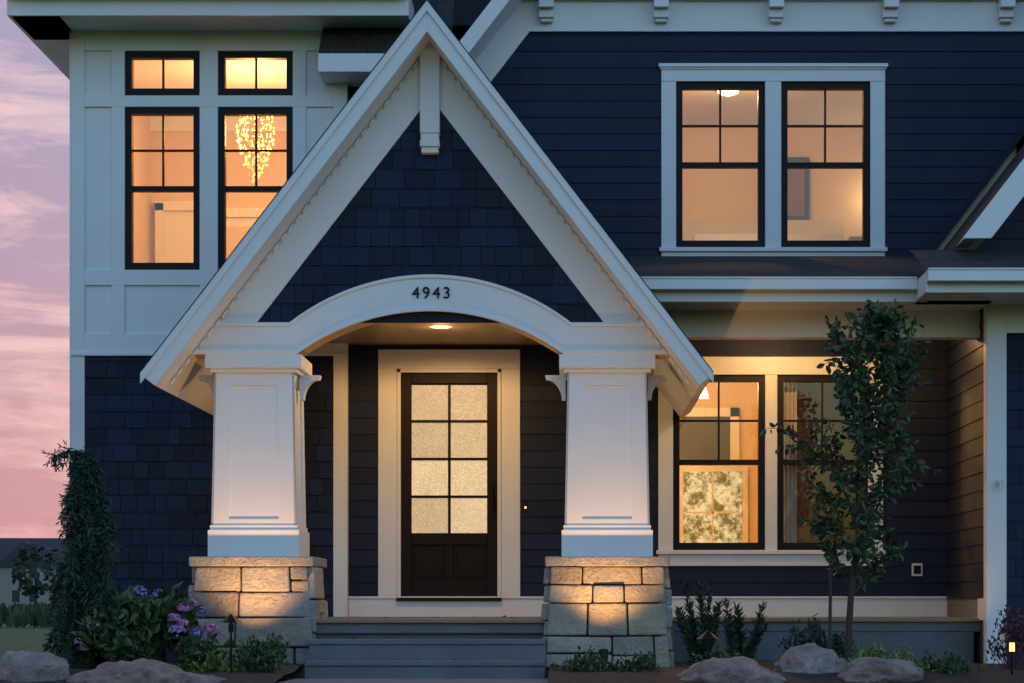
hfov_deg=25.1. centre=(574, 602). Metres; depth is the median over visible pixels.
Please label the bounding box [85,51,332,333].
bay panel wall
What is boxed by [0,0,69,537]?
sky
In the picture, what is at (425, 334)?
porch ceiling
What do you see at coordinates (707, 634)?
path light
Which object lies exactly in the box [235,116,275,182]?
chandelier
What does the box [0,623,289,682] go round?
lawn
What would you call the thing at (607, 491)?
porch column
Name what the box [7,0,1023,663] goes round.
house trim
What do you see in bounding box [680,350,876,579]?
living room
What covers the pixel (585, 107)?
siding wall
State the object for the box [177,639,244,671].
shrub
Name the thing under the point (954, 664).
shrub
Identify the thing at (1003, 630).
barberry
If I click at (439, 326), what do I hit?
porch downlight
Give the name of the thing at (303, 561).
stone pier cap
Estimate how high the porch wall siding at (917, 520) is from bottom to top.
2.580 m
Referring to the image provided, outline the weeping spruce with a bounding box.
[42,440,123,668]
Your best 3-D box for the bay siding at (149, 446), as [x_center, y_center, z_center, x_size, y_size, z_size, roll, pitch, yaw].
[-3.446,-0.812,21.660,2.360,3.065,0.020,0,0,0]
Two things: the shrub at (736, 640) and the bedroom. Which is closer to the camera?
the shrub at (736, 640)
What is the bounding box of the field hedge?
[0,602,59,627]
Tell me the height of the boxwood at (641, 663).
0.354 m
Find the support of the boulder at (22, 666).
on the mulch bed
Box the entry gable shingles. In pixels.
[258,111,602,322]
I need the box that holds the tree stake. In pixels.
[828,567,848,648]
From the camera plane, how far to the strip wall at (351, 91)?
21.80 m
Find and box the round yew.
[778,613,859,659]
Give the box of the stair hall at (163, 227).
[134,60,285,262]
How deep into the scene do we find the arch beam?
18.91 m
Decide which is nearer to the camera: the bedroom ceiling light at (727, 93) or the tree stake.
the tree stake
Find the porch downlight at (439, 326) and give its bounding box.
[429,325,451,327]
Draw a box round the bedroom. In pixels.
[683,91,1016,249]
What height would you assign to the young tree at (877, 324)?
3.003 m
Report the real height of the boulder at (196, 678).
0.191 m
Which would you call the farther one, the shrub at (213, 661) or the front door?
the front door
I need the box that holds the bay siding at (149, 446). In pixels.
[85,356,332,663]
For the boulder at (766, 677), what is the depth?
16.75 m
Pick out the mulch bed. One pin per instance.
(996, 673)
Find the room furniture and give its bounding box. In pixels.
[680,236,861,542]
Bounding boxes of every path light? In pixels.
[220,614,241,672]
[697,630,718,659]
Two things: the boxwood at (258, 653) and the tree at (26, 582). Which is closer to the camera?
the boxwood at (258, 653)
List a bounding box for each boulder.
[0,651,69,681]
[65,658,193,682]
[180,674,225,682]
[677,656,773,682]
[744,671,786,682]
[773,643,847,673]
[837,657,923,682]
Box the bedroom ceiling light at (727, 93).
[717,91,738,96]
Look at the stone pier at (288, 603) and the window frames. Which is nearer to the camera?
the stone pier at (288, 603)
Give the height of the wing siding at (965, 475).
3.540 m
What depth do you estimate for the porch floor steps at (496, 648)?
18.88 m
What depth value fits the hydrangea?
17.77 m
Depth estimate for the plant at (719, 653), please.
17.45 m
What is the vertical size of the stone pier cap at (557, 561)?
0.080 m
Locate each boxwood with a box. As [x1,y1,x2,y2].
[227,629,290,671]
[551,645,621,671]
[605,650,659,671]
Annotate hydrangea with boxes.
[70,581,234,669]
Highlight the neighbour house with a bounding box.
[0,538,65,607]
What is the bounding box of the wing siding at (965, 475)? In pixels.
[946,307,1023,663]
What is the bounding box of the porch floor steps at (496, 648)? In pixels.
[304,617,981,678]
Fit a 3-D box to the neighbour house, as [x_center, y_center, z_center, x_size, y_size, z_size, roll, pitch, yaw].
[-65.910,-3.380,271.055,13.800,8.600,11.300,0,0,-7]
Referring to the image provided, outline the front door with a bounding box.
[401,373,496,595]
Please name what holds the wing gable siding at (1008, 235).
attached to the roofs
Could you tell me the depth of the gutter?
19.20 m
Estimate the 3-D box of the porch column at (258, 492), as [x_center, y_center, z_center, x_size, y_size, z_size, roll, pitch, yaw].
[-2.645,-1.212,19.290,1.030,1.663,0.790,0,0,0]
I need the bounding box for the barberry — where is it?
[981,603,1023,669]
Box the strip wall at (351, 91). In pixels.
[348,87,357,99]
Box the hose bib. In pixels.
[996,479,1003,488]
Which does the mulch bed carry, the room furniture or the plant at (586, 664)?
the plant at (586, 664)
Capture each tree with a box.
[11,540,61,604]
[760,298,941,661]
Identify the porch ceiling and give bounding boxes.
[327,308,665,344]
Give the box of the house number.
[412,287,449,297]
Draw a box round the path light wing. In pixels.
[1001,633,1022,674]
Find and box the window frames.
[125,51,869,549]
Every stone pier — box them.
[188,566,328,678]
[541,566,674,678]
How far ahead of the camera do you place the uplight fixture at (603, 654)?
18.23 m
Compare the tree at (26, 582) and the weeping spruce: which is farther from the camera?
the tree at (26, 582)
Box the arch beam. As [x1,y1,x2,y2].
[191,274,668,358]
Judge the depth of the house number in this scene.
18.89 m
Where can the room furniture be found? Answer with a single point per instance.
(705, 502)
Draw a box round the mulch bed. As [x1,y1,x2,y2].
[0,660,1023,682]
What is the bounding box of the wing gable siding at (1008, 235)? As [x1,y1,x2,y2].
[976,197,1023,250]
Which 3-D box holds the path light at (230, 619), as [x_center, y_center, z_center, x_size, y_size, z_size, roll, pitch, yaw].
[-2.617,0.325,17.500,0.170,0.490,0.166,0,0,0]
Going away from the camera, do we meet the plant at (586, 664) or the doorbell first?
the plant at (586, 664)
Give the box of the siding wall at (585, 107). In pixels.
[491,32,1023,252]
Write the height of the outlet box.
0.120 m
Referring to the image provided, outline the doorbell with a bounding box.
[523,502,527,511]
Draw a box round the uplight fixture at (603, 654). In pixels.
[598,649,607,664]
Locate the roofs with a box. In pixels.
[140,0,1023,371]
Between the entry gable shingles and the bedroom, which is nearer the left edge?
the entry gable shingles
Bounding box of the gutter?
[641,268,1023,290]
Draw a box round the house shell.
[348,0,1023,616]
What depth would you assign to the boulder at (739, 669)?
16.93 m
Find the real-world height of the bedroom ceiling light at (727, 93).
0.140 m
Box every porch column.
[197,354,321,555]
[545,354,667,555]
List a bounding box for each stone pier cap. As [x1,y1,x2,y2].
[189,556,326,567]
[545,556,669,567]
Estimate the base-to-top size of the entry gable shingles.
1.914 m
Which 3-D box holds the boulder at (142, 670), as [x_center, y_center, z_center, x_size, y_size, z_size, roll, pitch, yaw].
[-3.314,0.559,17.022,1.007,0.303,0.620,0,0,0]
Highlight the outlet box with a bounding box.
[912,563,922,575]
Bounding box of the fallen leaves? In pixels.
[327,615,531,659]
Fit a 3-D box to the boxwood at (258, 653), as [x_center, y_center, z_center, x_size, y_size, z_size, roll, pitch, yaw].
[-2.429,0.432,17.831,0.502,0.465,0.429,0,0,32]
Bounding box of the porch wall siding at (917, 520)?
[348,340,946,598]

